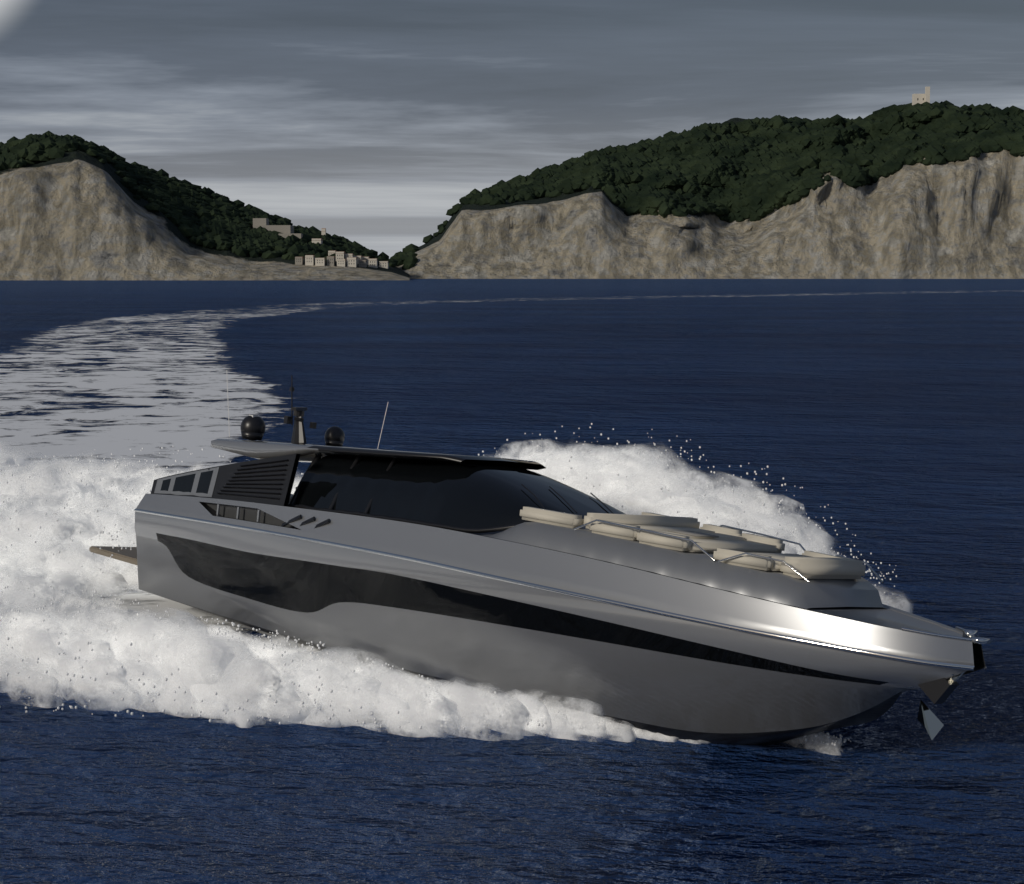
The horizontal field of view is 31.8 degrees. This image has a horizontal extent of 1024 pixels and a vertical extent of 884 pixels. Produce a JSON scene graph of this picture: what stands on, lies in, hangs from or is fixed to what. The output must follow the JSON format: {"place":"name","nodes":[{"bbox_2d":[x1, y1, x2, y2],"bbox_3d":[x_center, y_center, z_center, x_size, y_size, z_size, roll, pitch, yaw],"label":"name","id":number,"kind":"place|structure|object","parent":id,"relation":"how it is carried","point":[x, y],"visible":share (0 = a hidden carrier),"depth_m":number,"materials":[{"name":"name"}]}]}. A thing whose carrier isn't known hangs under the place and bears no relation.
{"place":"outdoors","nodes":[
{"label":"outdoors","id":0,"kind":"place"},
{"bbox_2d":[0,150,409,279],"bbox_3d":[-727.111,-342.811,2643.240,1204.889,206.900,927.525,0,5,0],"label":"headland terrain","id":1,"kind":"structure","parent":0,"point":[78,215],"depth_m":2220.00,"materials":[{"name":"beige stone"}]},
{"bbox_2d":[255,225,293,232],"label":"castle wall","id":2,"kind":"structure","parent":1,"relation":"on","point":[285,228],"depth_m":2468.70,"materials":[{"name":"beige stone"}]},
{"bbox_2d":[295,257,303,264],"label":"shore house","id":3,"kind":"structure","parent":1,"relation":"on","point":[299,262],"depth_m":2299.27,"materials":[{"name":"grey stone"}]},
{"bbox_2d":[305,255,314,264],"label":"shore house","id":4,"kind":"structure","parent":1,"relation":"on","point":[308,259],"depth_m":2294.73,"materials":[{"name":"beige"}]},
{"bbox_2d":[312,239,322,243],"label":"church nave","id":5,"kind":"structure","parent":1,"relation":"on","point":[320,241],"depth_m":2438.28,"materials":[{"name":"beige"}]},
{"bbox_2d":[315,258,325,265],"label":"shore house","id":6,"kind":"structure","parent":1,"relation":"on","point":[320,261],"depth_m":2294.05,"materials":[{"name":"beige"}]},
{"bbox_2d":[327,256,334,265],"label":"shore house","id":7,"kind":"structure","parent":1,"relation":"on","point":[332,258],"depth_m":2299.65,"materials":[{"name":"grey stone"}]},
{"bbox_2d":[336,252,344,260],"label":"village house","id":8,"kind":"structure","parent":1,"relation":"on","point":[341,256],"depth_m":2342.13,"materials":[{"name":"beige"}]},
{"bbox_2d":[337,259,345,266],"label":"shore house","id":9,"kind":"structure","parent":1,"relation":"on","point":[342,262],"depth_m":2302.45,"materials":[{"name":"beige"}]},
{"bbox_2d":[345,254,352,262],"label":"village house","id":10,"kind":"structure","parent":1,"relation":"on","point":[348,255],"depth_m":2347.15,"materials":[{"name":"beige"}]},
{"bbox_2d":[347,258,356,266],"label":"shore house","id":11,"kind":"structure","parent":1,"relation":"on","point":[353,262],"depth_m":2305.69,"materials":[{"name":"beige"}]},
{"bbox_2d":[358,260,366,267],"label":"shore house","id":12,"kind":"structure","parent":1,"relation":"on","point":[362,263],"depth_m":2320.10,"materials":[{"name":"grey stone"}]},
{"bbox_2d":[362,257,368,264],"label":"village house","id":13,"kind":"structure","parent":1,"relation":"on","point":[365,258],"depth_m":2377.94,"materials":[{"name":"beige"}]},
{"bbox_2d":[369,259,377,267],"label":"shore house","id":14,"kind":"structure","parent":1,"relation":"on","point":[375,265],"depth_m":2346.77,"materials":[{"name":"beige"}]},
{"bbox_2d":[379,261,388,268],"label":"shore house","id":15,"kind":"structure","parent":1,"relation":"on","point":[384,264],"depth_m":2392.17,"materials":[{"name":"beige"}]},
{"bbox_2d":[253,218,268,227],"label":"castle bastion","id":16,"kind":"object","parent":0,"point":[260,221],"visible":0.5,"depth_m":2481.74,"materials":[{"name":"beige stone"}]},
{"bbox_2d":[279,233,302,238],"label":"castle wall","id":17,"kind":"structure","parent":0,"point":[298,235],"depth_m":2443.67,"materials":[{"name":"beige stone"}]},
{"bbox_2d":[0,279,1023,883],"bbox_3d":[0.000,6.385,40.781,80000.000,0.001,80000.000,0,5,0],"label":"sea","id":18,"kind":"structure","parent":0,"point":[886,427],"depth_m":64.76,"materials":[{"name":"liquid"}]},
{"bbox_2d":[0,290,1020,754],"bbox_3d":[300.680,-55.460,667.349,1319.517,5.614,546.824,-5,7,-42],"label":"wake foam","id":19,"kind":"object","parent":18,"relation":"on","point":[70,614],"visible":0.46,"depth_m":51.58,"materials":[{"name":"liquid"}]},
{"bbox_2d":[89,370,991,744],"bbox_3d":[-0.795,2.974,46.222,6.371,8.111,29.920,5,3,-42],"label":"yacht","id":20,"kind":"object","parent":18,"relation":"on","point":[503,576],"visible":0.98,"depth_m":41.32,"materials":[{"name":"grey metal"}]},
{"bbox_2d":[0,0,1023,258],"label":"sky","id":21,"kind":"structure","parent":0,"point":[365,122],"materials":[{"name":"grey"}]},
{"bbox_2d":[396,117,1023,278],"bbox_3d":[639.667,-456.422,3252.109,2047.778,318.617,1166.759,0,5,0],"label":"headland terrain","id":22,"kind":"structure","parent":0,"point":[958,220],"depth_m":2728.41,"materials":[{"name":"beige stone"}]},
{"bbox_2d":[0,100,1023,269],"bbox_3d":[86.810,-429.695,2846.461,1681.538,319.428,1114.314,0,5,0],"label":"scrub trees","id":23,"kind":"object","parent":22,"relation":"on","point":[756,169],"visible":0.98,"depth_m":2892.59,"materials":[{"name":"green plant"}]},
{"bbox_2d":[912,94,924,104],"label":"building","id":24,"kind":"structure","parent":22,"relation":"on","point":[920,97],"depth_m":3322.92,"materials":[{"name":"beige"}]},
{"bbox_2d":[925,87,929,102],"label":"tower","id":25,"kind":"structure","parent":22,"relation":"on","point":[927,94],"depth_m":3314.34,"materials":[{"name":"beige"}]}
]}

